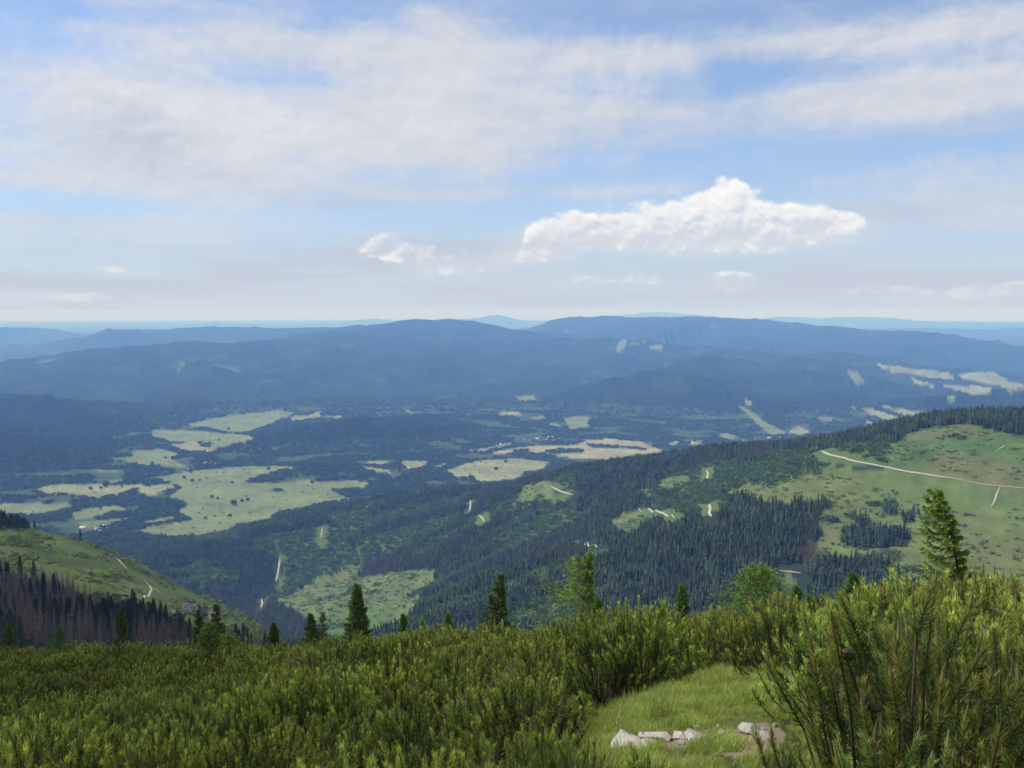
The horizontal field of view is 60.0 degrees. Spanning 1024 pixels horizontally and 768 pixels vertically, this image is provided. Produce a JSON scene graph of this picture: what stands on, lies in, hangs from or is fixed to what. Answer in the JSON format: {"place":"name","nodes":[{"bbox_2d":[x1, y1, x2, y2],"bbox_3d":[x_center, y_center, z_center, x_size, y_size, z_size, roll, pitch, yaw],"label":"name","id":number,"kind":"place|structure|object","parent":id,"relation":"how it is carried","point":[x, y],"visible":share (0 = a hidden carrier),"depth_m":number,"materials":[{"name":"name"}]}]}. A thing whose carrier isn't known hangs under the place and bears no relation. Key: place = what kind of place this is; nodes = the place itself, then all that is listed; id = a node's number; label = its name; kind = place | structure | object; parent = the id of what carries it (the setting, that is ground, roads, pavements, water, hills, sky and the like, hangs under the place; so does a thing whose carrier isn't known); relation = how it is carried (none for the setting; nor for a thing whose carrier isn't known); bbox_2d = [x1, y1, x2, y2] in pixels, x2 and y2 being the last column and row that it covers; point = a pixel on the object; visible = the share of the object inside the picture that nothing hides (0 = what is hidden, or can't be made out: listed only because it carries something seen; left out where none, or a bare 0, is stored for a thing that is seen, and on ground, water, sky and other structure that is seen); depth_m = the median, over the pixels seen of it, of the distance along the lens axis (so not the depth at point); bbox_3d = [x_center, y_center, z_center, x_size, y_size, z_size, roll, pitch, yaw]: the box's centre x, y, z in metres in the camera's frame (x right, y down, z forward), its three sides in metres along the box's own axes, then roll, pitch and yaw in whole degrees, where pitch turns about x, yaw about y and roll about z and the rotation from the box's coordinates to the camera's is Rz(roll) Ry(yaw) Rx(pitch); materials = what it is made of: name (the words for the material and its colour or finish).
{"place":"outdoors","nodes":[
{"label":"outdoors","id":0,"kind":"place"},
{"bbox_2d":[141,582,152,600],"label":"dirt track","id":1,"kind":"structure","parent":0,"point":[149,593],"depth_m":738.09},
{"bbox_2d":[0,312,1023,767],"bbox_3d":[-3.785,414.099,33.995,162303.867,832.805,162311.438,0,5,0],"label":"ground","id":2,"kind":"structure","parent":0,"point":[356,362],"depth_m":7334.36,"materials":[{"name":"green plant"}]},
{"bbox_2d":[0,608,4,638],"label":"spruce","id":3,"kind":"object","parent":2,"relation":"on","point":[1,612],"visible":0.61,"depth_m":414.65,"materials":[{"name":"green plant"}]},
{"bbox_2d":[5,563,11,581],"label":"spruce","id":4,"kind":"object","parent":2,"relation":"on","point":[8,567],"visible":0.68,"depth_m":595.40,"materials":[{"name":"green plant"}]},
{"bbox_2d":[6,608,15,635],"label":"spruce","id":5,"kind":"object","parent":2,"relation":"on","point":[9,616],"visible":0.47,"depth_m":408.06,"materials":[{"name":"green plant"}]},
{"bbox_2d":[0,620,23,654],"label":"young spruce","id":6,"kind":"object","parent":2,"relation":"on","point":[10,630],"visible":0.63,"depth_m":51.44,"materials":[{"name":"green plant"}]},
{"bbox_2d":[17,555,23,578],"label":"spruce","id":7,"kind":"object","parent":2,"relation":"on","point":[20,563],"visible":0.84,"depth_m":608.25,"materials":[{"name":"green plant"}]},
{"bbox_2d":[16,616,26,647],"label":"spruce","id":8,"kind":"object","parent":2,"relation":"on","point":[19,629],"visible":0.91,"depth_m":395.55,"materials":[{"name":"green plant"}]},
{"bbox_2d":[17,578,26,601],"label":"spruce","id":9,"kind":"object","parent":2,"relation":"on","point":[21,581],"visible":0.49,"depth_m":529.48,"materials":[{"name":"green plant"}]},
{"bbox_2d":[30,561,35,580],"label":"spruce","id":10,"kind":"object","parent":2,"relation":"on","point":[32,573],"visible":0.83,"depth_m":609.38,"materials":[{"name":"green plant"}]},
{"bbox_2d":[32,599,38,620],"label":"spruce","id":11,"kind":"object","parent":2,"relation":"on","point":[35,604],"visible":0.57,"depth_m":464.84,"materials":[{"name":"green plant"}]},
{"bbox_2d":[34,577,40,594],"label":"spruce","id":12,"kind":"object","parent":2,"relation":"on","point":[37,580],"visible":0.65,"depth_m":550.51,"materials":[{"name":"green plant"}]},
{"bbox_2d":[35,606,41,640],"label":"dead spruce","id":13,"kind":"object","parent":2,"relation":"on","point":[39,617],"visible":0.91,"depth_m":413.37,"materials":[{"name":"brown wood"}]},
{"bbox_2d":[40,589,44,609],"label":"spruce","id":14,"kind":"object","parent":2,"relation":"on","point":[42,595],"visible":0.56,"depth_m":495.90,"materials":[{"name":"green plant"}]},
{"bbox_2d":[39,571,47,594],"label":"spruce","id":15,"kind":"object","parent":2,"relation":"on","point":[44,581],"visible":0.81,"depth_m":555.00,"materials":[{"name":"green plant"}]},
{"bbox_2d":[43,598,50,629],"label":"dead spruce","id":16,"kind":"object","parent":2,"relation":"on","point":[47,611],"visible":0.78,"depth_m":441.64,"materials":[{"name":"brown wood"}]},
{"bbox_2d":[51,573,56,596],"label":"spruce","id":17,"kind":"object","parent":2,"relation":"on","point":[53,581],"visible":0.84,"depth_m":564.92,"materials":[{"name":"green plant"}]},
{"bbox_2d":[51,597,56,619],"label":"spruce","id":18,"kind":"object","parent":2,"relation":"on","point":[53,600],"visible":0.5,"depth_m":474.49,"materials":[{"name":"green plant"}]},
{"bbox_2d":[50,607,58,634],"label":"dead spruce","id":19,"kind":"object","parent":2,"relation":"on","point":[53,621],"visible":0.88,"depth_m":425.84,"materials":[{"name":"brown wood"}]},
{"bbox_2d":[52,600,61,627],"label":"spruce","id":20,"kind":"object","parent":2,"relation":"on","point":[56,615],"visible":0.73,"depth_m":459.47,"materials":[{"name":"green plant"}]},
{"bbox_2d":[47,625,68,652],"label":"young spruce","id":21,"kind":"object","parent":2,"relation":"on","point":[61,634],"visible":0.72,"depth_m":50.94,"materials":[{"name":"green plant"}]},
{"bbox_2d":[64,597,72,626],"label":"spruce","id":22,"kind":"object","parent":2,"relation":"on","point":[67,605],"visible":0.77,"depth_m":467.39,"materials":[{"name":"green plant"}]},
{"bbox_2d":[67,614,73,645],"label":"dead spruce","id":23,"kind":"object","parent":2,"relation":"on","point":[69,640],"visible":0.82,"depth_m":411.19,"materials":[{"name":"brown wood"}]},
{"bbox_2d":[68,596,74,620],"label":"spruce","id":24,"kind":"object","parent":2,"relation":"on","point":[70,599],"visible":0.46,"depth_m":489.61,"materials":[{"name":"green plant"}]},
{"bbox_2d":[76,618,83,642],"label":"dead spruce","id":25,"kind":"object","parent":2,"relation":"on","point":[79,631],"visible":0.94,"depth_m":419.22,"materials":[{"name":"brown wood"}]},
{"bbox_2d":[93,602,97,626],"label":"spruce","id":26,"kind":"object","parent":2,"relation":"on","point":[95,613],"visible":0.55,"depth_m":480.49,"materials":[{"name":"green plant"}]},
{"bbox_2d":[94,601,103,629],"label":"spruce","id":27,"kind":"object","parent":2,"relation":"on","point":[100,612],"visible":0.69,"depth_m":470.31,"materials":[{"name":"green plant"}]},
{"bbox_2d":[100,597,104,621],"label":"spruce","id":28,"kind":"object","parent":2,"relation":"on","point":[103,604],"visible":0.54,"depth_m":491.79,"materials":[{"name":"green plant"}]},
{"bbox_2d":[103,605,110,630],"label":"spruce","id":29,"kind":"object","parent":2,"relation":"on","point":[106,612],"visible":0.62,"depth_m":478.05,"materials":[{"name":"green plant"}]},
{"bbox_2d":[105,599,110,625],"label":"spruce","id":30,"kind":"object","parent":2,"relation":"on","point":[107,603],"visible":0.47,"depth_m":491.21,"materials":[{"name":"green plant"}]},
{"bbox_2d":[111,605,131,649],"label":"young spruce","id":31,"kind":"object","parent":2,"relation":"on","point":[123,629],"visible":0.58,"depth_m":48.59,"materials":[{"name":"green plant"}]},
{"bbox_2d":[126,608,130,634],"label":"spruce","id":32,"kind":"object","parent":2,"relation":"on","point":[128,615],"visible":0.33,"depth_m":478.09,"materials":[{"name":"green plant"}]},
{"bbox_2d":[128,608,136,635],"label":"spruce","id":33,"kind":"object","parent":2,"relation":"on","point":[132,618],"visible":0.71,"depth_m":467.75,"materials":[{"name":"green plant"}]},
{"bbox_2d":[0,562,266,645],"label":"dead spruce stand","id":34,"kind":"object","parent":2,"relation":"on","point":[9,585],"visible":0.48,"depth_m":570.29,"materials":[{"name":"plant"}]},
{"bbox_2d":[132,591,136,606],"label":"spruce","id":35,"kind":"object","parent":2,"relation":"on","point":[134,598],"visible":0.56,"depth_m":581.63,"materials":[{"name":"green plant"}]},
{"bbox_2d":[0,509,269,644],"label":"spruce stand","id":36,"kind":"object","parent":2,"relation":"on","point":[17,522],"visible":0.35,"depth_m":911.16,"materials":[{"name":"green plant"}]},
{"bbox_2d":[153,610,159,634],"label":"spruce","id":37,"kind":"object","parent":2,"relation":"on","point":[155,618],"visible":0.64,"depth_m":519.11,"materials":[{"name":"green plant"}]},
{"bbox_2d":[168,609,186,621],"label":"rock outcrop","id":38,"kind":"object","parent":2,"relation":"on","point":[180,613],"visible":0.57,"depth_m":634.35,"materials":[{"name":"grey stone"}]},
{"bbox_2d":[177,617,184,640],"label":"spruce","id":39,"kind":"object","parent":2,"relation":"on","point":[179,620],"visible":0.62,"depth_m":522.56,"materials":[{"name":"green plant"}]},
{"bbox_2d":[183,620,189,642],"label":"spruce","id":40,"kind":"object","parent":2,"relation":"on","point":[186,628],"visible":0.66,"depth_m":530.16,"materials":[{"name":"green plant"}]},
{"bbox_2d":[187,621,191,639],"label":"spruce","id":41,"kind":"object","parent":2,"relation":"on","point":[189,632],"visible":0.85,"depth_m":538.51,"materials":[{"name":"green plant"}]},
{"bbox_2d":[180,601,207,616],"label":"rock outcrop","id":42,"kind":"object","parent":2,"relation":"on","point":[188,606],"visible":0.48,"depth_m":716.19,"materials":[{"name":"grey stone"}]},
{"bbox_2d":[190,607,204,648],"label":"young spruce","id":43,"kind":"object","parent":2,"relation":"on","point":[199,622],"visible":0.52,"depth_m":44.34,"materials":[{"name":"green plant"}]},
{"bbox_2d":[188,621,223,667],"bbox_3d":[-9.922,8.937,29.233,1.618,2.376,1.837,-2,5,-27],"label":"larch","id":44,"kind":"object","parent":2,"relation":"on","point":[207,634],"visible":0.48,"depth_m":29.03,"materials":[{"name":"green plant"}]},
{"bbox_2d":[206,609,215,618],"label":"rock outcrop","id":45,"kind":"object","parent":2,"relation":"on","point":[210,611],"visible":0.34,"depth_m":723.41,"materials":[{"name":"grey stone"}]},
{"bbox_2d":[209,603,226,643],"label":"young spruce","id":46,"kind":"object","parent":2,"relation":"on","point":[216,618],"visible":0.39,"depth_m":42.66,"materials":[{"name":"green plant"}]},
{"bbox_2d":[215,631,246,664],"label":"larch","id":47,"kind":"object","parent":2,"relation":"on","point":[227,639],"visible":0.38,"depth_m":28.27,"materials":[{"name":"green plant"}]},
{"bbox_2d":[266,622,283,649],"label":"young spruce","id":48,"kind":"object","parent":2,"relation":"on","point":[273,638],"visible":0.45,"depth_m":37.52,"materials":[{"name":"green plant"}]},
{"bbox_2d":[300,613,319,646],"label":"young spruce","id":49,"kind":"object","parent":2,"relation":"on","point":[310,629],"visible":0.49,"depth_m":35.91,"materials":[{"name":"green plant"}]},
{"bbox_2d":[317,612,327,645],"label":"young spruce","id":50,"kind":"object","parent":2,"relation":"on","point":[322,619],"visible":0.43,"depth_m":36.06,"materials":[{"name":"green plant"}]},
{"bbox_2d":[294,737,378,767],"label":"dwarf pine","id":51,"kind":"object","parent":2,"relation":"on","point":[342,753],"visible":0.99,"depth_m":5.63,"materials":[{"name":"green plant"}]},
{"bbox_2d":[341,582,371,646],"bbox_3d":[-5.179,8.280,30.307,1.462,3.186,1.488,0,5,0],"label":"young spruce","id":52,"kind":"object","parent":2,"relation":"on","point":[357,619],"visible":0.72,"depth_m":30.16,"materials":[{"name":"green plant"}]},
{"bbox_2d":[397,611,410,638],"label":"young spruce","id":53,"kind":"object","parent":2,"relation":"on","point":[403,623],"visible":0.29,"depth_m":30.49,"materials":[{"name":"green plant"}]},
{"bbox_2d":[363,736,460,767],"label":"dwarf pine","id":54,"kind":"object","parent":2,"relation":"on","point":[436,764],"visible":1,"depth_m":5.31,"materials":[{"name":"green plant"}]},
{"bbox_2d":[418,618,425,636],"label":"young spruce","id":55,"kind":"object","parent":2,"relation":"on","point":[422,622],"visible":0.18,"depth_m":29.55,"materials":[{"name":"green plant"}]},
{"bbox_2d":[442,612,455,632],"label":"young spruce","id":56,"kind":"object","parent":2,"relation":"on","point":[447,619],"visible":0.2,"depth_m":28.59,"materials":[{"name":"green plant"}]},
{"bbox_2d":[428,755,482,767],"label":"dwarf pine","id":57,"kind":"object","parent":2,"relation":"on","point":[472,761],"visible":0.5,"depth_m":7.20,"materials":[{"name":"green plant"}]},
{"bbox_2d":[459,748,494,767],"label":"dwarf pine","id":58,"kind":"object","parent":2,"relation":"on","point":[467,762],"visible":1,"depth_m":5.41,"materials":[{"name":"green plant"}]},
{"bbox_2d":[0,392,978,541],"bbox_3d":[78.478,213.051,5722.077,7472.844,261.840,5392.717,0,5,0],"label":"valley woodland","id":59,"kind":"object","parent":2,"relation":"on","point":[148,507],"visible":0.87,"depth_m":4921.74,"materials":[{"name":"green plant"}]},
{"bbox_2d":[476,573,511,636],"bbox_3d":[-0.552,7.441,27.754,1.498,3.341,1.694,0,5,0],"label":"young spruce","id":60,"kind":"object","parent":2,"relation":"on","point":[500,591],"visible":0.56,"depth_m":27.55,"materials":[{"name":"green plant"}]},
{"bbox_2d":[453,731,537,767],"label":"dwarf pine","id":61,"kind":"object","parent":2,"relation":"on","point":[483,756],"visible":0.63,"depth_m":7.24,"materials":[{"name":"green plant"}]},
{"bbox_2d":[483,652,532,698],"bbox_3d":[-0.124,4.912,13.861,0.798,1.471,0.720,1,5,14],"label":"dead branch","id":62,"kind":"object","parent":2,"relation":"on","point":[505,669],"visible":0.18,"depth_m":13.85,"materials":[{"name":"grey wood"}]},
{"bbox_2d":[198,444,821,642],"bbox_3d":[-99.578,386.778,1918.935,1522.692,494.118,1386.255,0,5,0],"label":"trees","id":63,"kind":"object","parent":2,"relation":"on","point":[565,546],"visible":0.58,"depth_m":2092.74,"materials":[{"name":"green plant"}]},
{"bbox_2d":[0,561,1023,767],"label":"dwarf pine thicket","id":64,"kind":"object","parent":2,"relation":"on","point":[130,705],"visible":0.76,"depth_m":12.42,"materials":[{"name":"green plant"}]},
{"bbox_2d":[0,372,1023,651],"label":"spruce forest","id":65,"kind":"object","parent":2,"relation":"on","point":[595,521],"depth_m":2012.51,"materials":[{"name":"green plant"}]},
{"bbox_2d":[0,424,1023,639],"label":"meadow scrub","id":66,"kind":"object","parent":2,"relation":"on","point":[4,556],"depth_m":981.06,"materials":[{"name":"green plant"}]},
{"bbox_2d":[483,754,544,767],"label":"dwarf pine","id":67,"kind":"object","parent":2,"relation":"on","point":[503,763],"visible":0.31,"depth_m":6.37,"materials":[{"name":"green plant"}]},
{"bbox_2d":[475,722,586,767],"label":"dwarf pine","id":68,"kind":"object","parent":2,"relation":"on","point":[551,743],"visible":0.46,"depth_m":6.44,"materials":[{"name":"green plant"}]},
{"bbox_2d":[99,424,966,644],"bbox_3d":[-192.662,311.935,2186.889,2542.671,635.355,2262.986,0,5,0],"label":"young woodland","id":69,"kind":"object","parent":2,"relation":"on","point":[753,469],"visible":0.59,"depth_m":2114.20,"materials":[{"name":"green plant"}]},
{"bbox_2d":[505,721,599,767],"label":"dwarf pine","id":70,"kind":"object","parent":2,"relation":"on","point":[594,756],"visible":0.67,"depth_m":5.48,"materials":[{"name":"green plant"}]},
{"bbox_2d":[524,695,586,758],"bbox_3d":[0.370,3.436,8.605,0.632,0.688,0.548,-2,5,-21],"label":"dead branch","id":71,"kind":"object","parent":2,"relation":"on","point":[559,703],"visible":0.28,"depth_m":8.60,"materials":[{"name":"brown plant"}]},
{"bbox_2d":[518,547,595,636],"bbox_3d":[1.265,6.113,24.543,2.255,3.277,2.959,0,5,0],"label":"young spruce","id":72,"kind":"object","parent":2,"relation":"on","point":[588,580],"visible":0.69,"depth_m":24.33,"materials":[{"name":"green plant"}]},
{"bbox_2d":[509,735,605,767],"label":"dwarf pine","id":73,"kind":"object","parent":2,"relation":"on","point":[565,764],"visible":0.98,"depth_m":5.11,"materials":[{"name":"green plant"}]},
{"bbox_2d":[589,596,608,621],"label":"young spruce","id":74,"kind":"object","parent":2,"relation":"on","point":[598,604],"visible":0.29,"depth_m":23.89,"materials":[{"name":"green plant"}]},
{"bbox_2d":[610,729,640,747],"bbox_3d":[0.883,2.748,6.804,0.269,0.142,0.261,0,5,0],"label":"rock","id":75,"kind":"object","parent":2,"relation":"on","point":[625,734],"visible":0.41,"depth_m":6.78,"materials":[{"name":"grey stone"}]},
{"bbox_2d":[621,745,668,767],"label":"dwarf pine","id":76,"kind":"object","parent":2,"relation":"on","point":[631,763],"visible":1,"depth_m":4.59,"materials":[{"name":"green plant"}]},
{"bbox_2d":[638,732,671,742],"bbox_3d":[1.054,2.581,6.473,0.264,0.146,0.171,3,5,31],"label":"rock","id":77,"kind":"object","parent":2,"relation":"on","point":[663,736],"visible":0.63,"depth_m":6.41,"materials":[{"name":"grey stone"}]},
{"bbox_2d":[673,731,685,738],"bbox_3d":[1.217,2.554,6.417,0.133,0.069,0.095,4,6,43],"label":"rock","id":78,"kind":"object","parent":2,"relation":"on","point":[678,735],"visible":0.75,"depth_m":6.41,"materials":[{"name":"grey stone"}]},
{"bbox_2d":[672,583,691,636],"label":"young spruce","id":79,"kind":"object","parent":2,"relation":"on","point":[682,599],"visible":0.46,"depth_m":22.03,"materials":[{"name":"green plant"}]},
{"bbox_2d":[684,730,699,741],"bbox_3d":[1.284,2.490,6.222,0.119,0.090,0.177,-1,5,-8],"label":"rock","id":80,"kind":"object","parent":2,"relation":"on","point":[690,733],"visible":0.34,"depth_m":6.23,"materials":[{"name":"grey stone"}]},
{"bbox_2d":[562,657,867,767],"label":"grass","id":81,"kind":"structure","parent":2,"relation":"on","point":[633,714],"depth_m":7.15,"materials":[{"name":"green plant"}]},
{"bbox_2d":[699,561,790,625],"bbox_3d":[5.270,4.771,18.709,2.152,2.085,2.201,4,6,39],"label":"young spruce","id":82,"kind":"object","parent":2,"relation":"on","point":[765,574],"visible":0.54,"depth_m":18.64,"materials":[{"name":"green plant"}]},
{"bbox_2d":[738,722,760,733],"bbox_3d":[1.683,2.429,6.220,0.167,0.106,0.181,-4,6,-39],"label":"rock","id":83,"kind":"object","parent":2,"relation":"on","point":[742,726],"visible":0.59,"depth_m":6.20,"materials":[{"name":"grey stone"}]},
{"bbox_2d":[720,586,796,657],"bbox_3d":[3.399,3.443,11.729,0.934,1.428,1.582,4,6,42],"label":"dead branch","id":84,"kind":"object","parent":2,"relation":"on","point":[780,624],"visible":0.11,"depth_m":11.83,"materials":[{"name":"brown wood"}]},
{"bbox_2d":[754,730,769,739],"bbox_3d":[1.712,2.394,6.025,0.140,0.086,0.149,2,5,19],"label":"rock","id":85,"kind":"object","parent":2,"relation":"on","point":[764,734],"visible":0.3,"depth_m":5.99,"materials":[{"name":"grey stone"}]},
{"bbox_2d":[762,741,813,767],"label":"dwarf pine","id":86,"kind":"object","parent":2,"relation":"on","point":[790,759],"visible":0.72,"depth_m":4.74,"materials":[{"name":"green plant"}]},
{"bbox_2d":[788,583,804,612],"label":"young spruce","id":87,"kind":"object","parent":2,"relation":"on","point":[796,590],"visible":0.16,"depth_m":17.45,"materials":[{"name":"green plant"}]},
{"bbox_2d":[843,571,861,603],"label":"young spruce","id":88,"kind":"object","parent":2,"relation":"on","point":[849,584],"visible":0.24,"depth_m":15.19,"materials":[{"name":"green plant"}]},
{"bbox_2d":[747,568,1023,767],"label":"dwarf pine","id":89,"kind":"object","parent":2,"relation":"on","point":[874,725],"visible":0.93,"depth_m":3.14,"materials":[{"name":"green plant"}]},
{"bbox_2d":[832,727,953,767],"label":"dwarf pine","id":90,"kind":"object","parent":2,"relation":"on","point":[930,761],"visible":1,"depth_m":2.57,"materials":[{"name":"green plant"}]},
{"bbox_2d":[870,581,926,625],"bbox_3d":[4.573,2.969,10.340,1.214,1.412,1.209,0,5,0],"label":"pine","id":91,"kind":"object","parent":2,"relation":"on","point":[909,589],"visible":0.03,"depth_m":10.22,"materials":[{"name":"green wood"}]},
{"bbox_2d":[815,592,983,765],"bbox_3d":[2.576,2.114,6.091,1.402,1.311,1.166,-14,7,-30],"label":"dwarf pine","id":92,"kind":"object","parent":2,"relation":"on","point":[877,686],"visible":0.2,"depth_m":6.07,"materials":[{"name":"green plant"}]},
{"bbox_2d":[792,584,1023,767],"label":"dwarf pine","id":93,"kind":"object","parent":2,"relation":"on","point":[958,706],"visible":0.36,"depth_m":3.95,"materials":[{"name":"green plant"}]},
{"bbox_2d":[842,623,1023,767],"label":"dwarf pine","id":94,"kind":"object","parent":2,"relation":"on","point":[979,671],"visible":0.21,"depth_m":3.63,"materials":[{"name":"green plant"}]},
{"bbox_2d":[912,484,973,599],"bbox_3d":[5.554,2.521,11.396,0.884,2.538,0.911,3,6,35],"label":"larch","id":95,"kind":"object","parent":2,"relation":"on","point":[938,509],"visible":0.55,"depth_m":11.29,"materials":[{"name":"green plant"}]},
{"bbox_2d":[887,705,1023,767],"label":"dwarf pine","id":96,"kind":"object","parent":2,"relation":"on","point":[978,755],"visible":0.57,"depth_m":3.14,"materials":[{"name":"green plant"}]},
{"bbox_2d":[925,639,1023,767],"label":"dwarf pine","id":97,"kind":"object","parent":2,"relation":"on","point":[963,662],"visible":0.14,"depth_m":3.30,"materials":[{"name":"green plant"}]},
{"bbox_2d":[951,737,1023,767],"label":"dwarf pine","id":98,"kind":"object","parent":2,"relation":"on","point":[1003,753],"visible":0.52,"depth_m":3.05,"materials":[{"name":"green plant"}]},
{"bbox_2d":[960,590,1023,758],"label":"dwarf pine","id":99,"kind":"object","parent":2,"relation":"on","point":[1020,626],"visible":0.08,"depth_m":4.75,"materials":[{"name":"green plant"}]},
{"bbox_2d":[0,0,1023,320],"label":"sky","id":100,"kind":"structure","parent":0,"point":[161,160],"materials":[{"name":"blue"}]},
{"bbox_2d":[638,508,674,517],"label":"dirt road","id":101,"kind":"structure","parent":0,"point":[665,514],"depth_m":1737.63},
{"bbox_2d":[821,451,960,479],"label":"dirt road","id":102,"kind":"structure","parent":0,"point":[884,466],"depth_m":1429.82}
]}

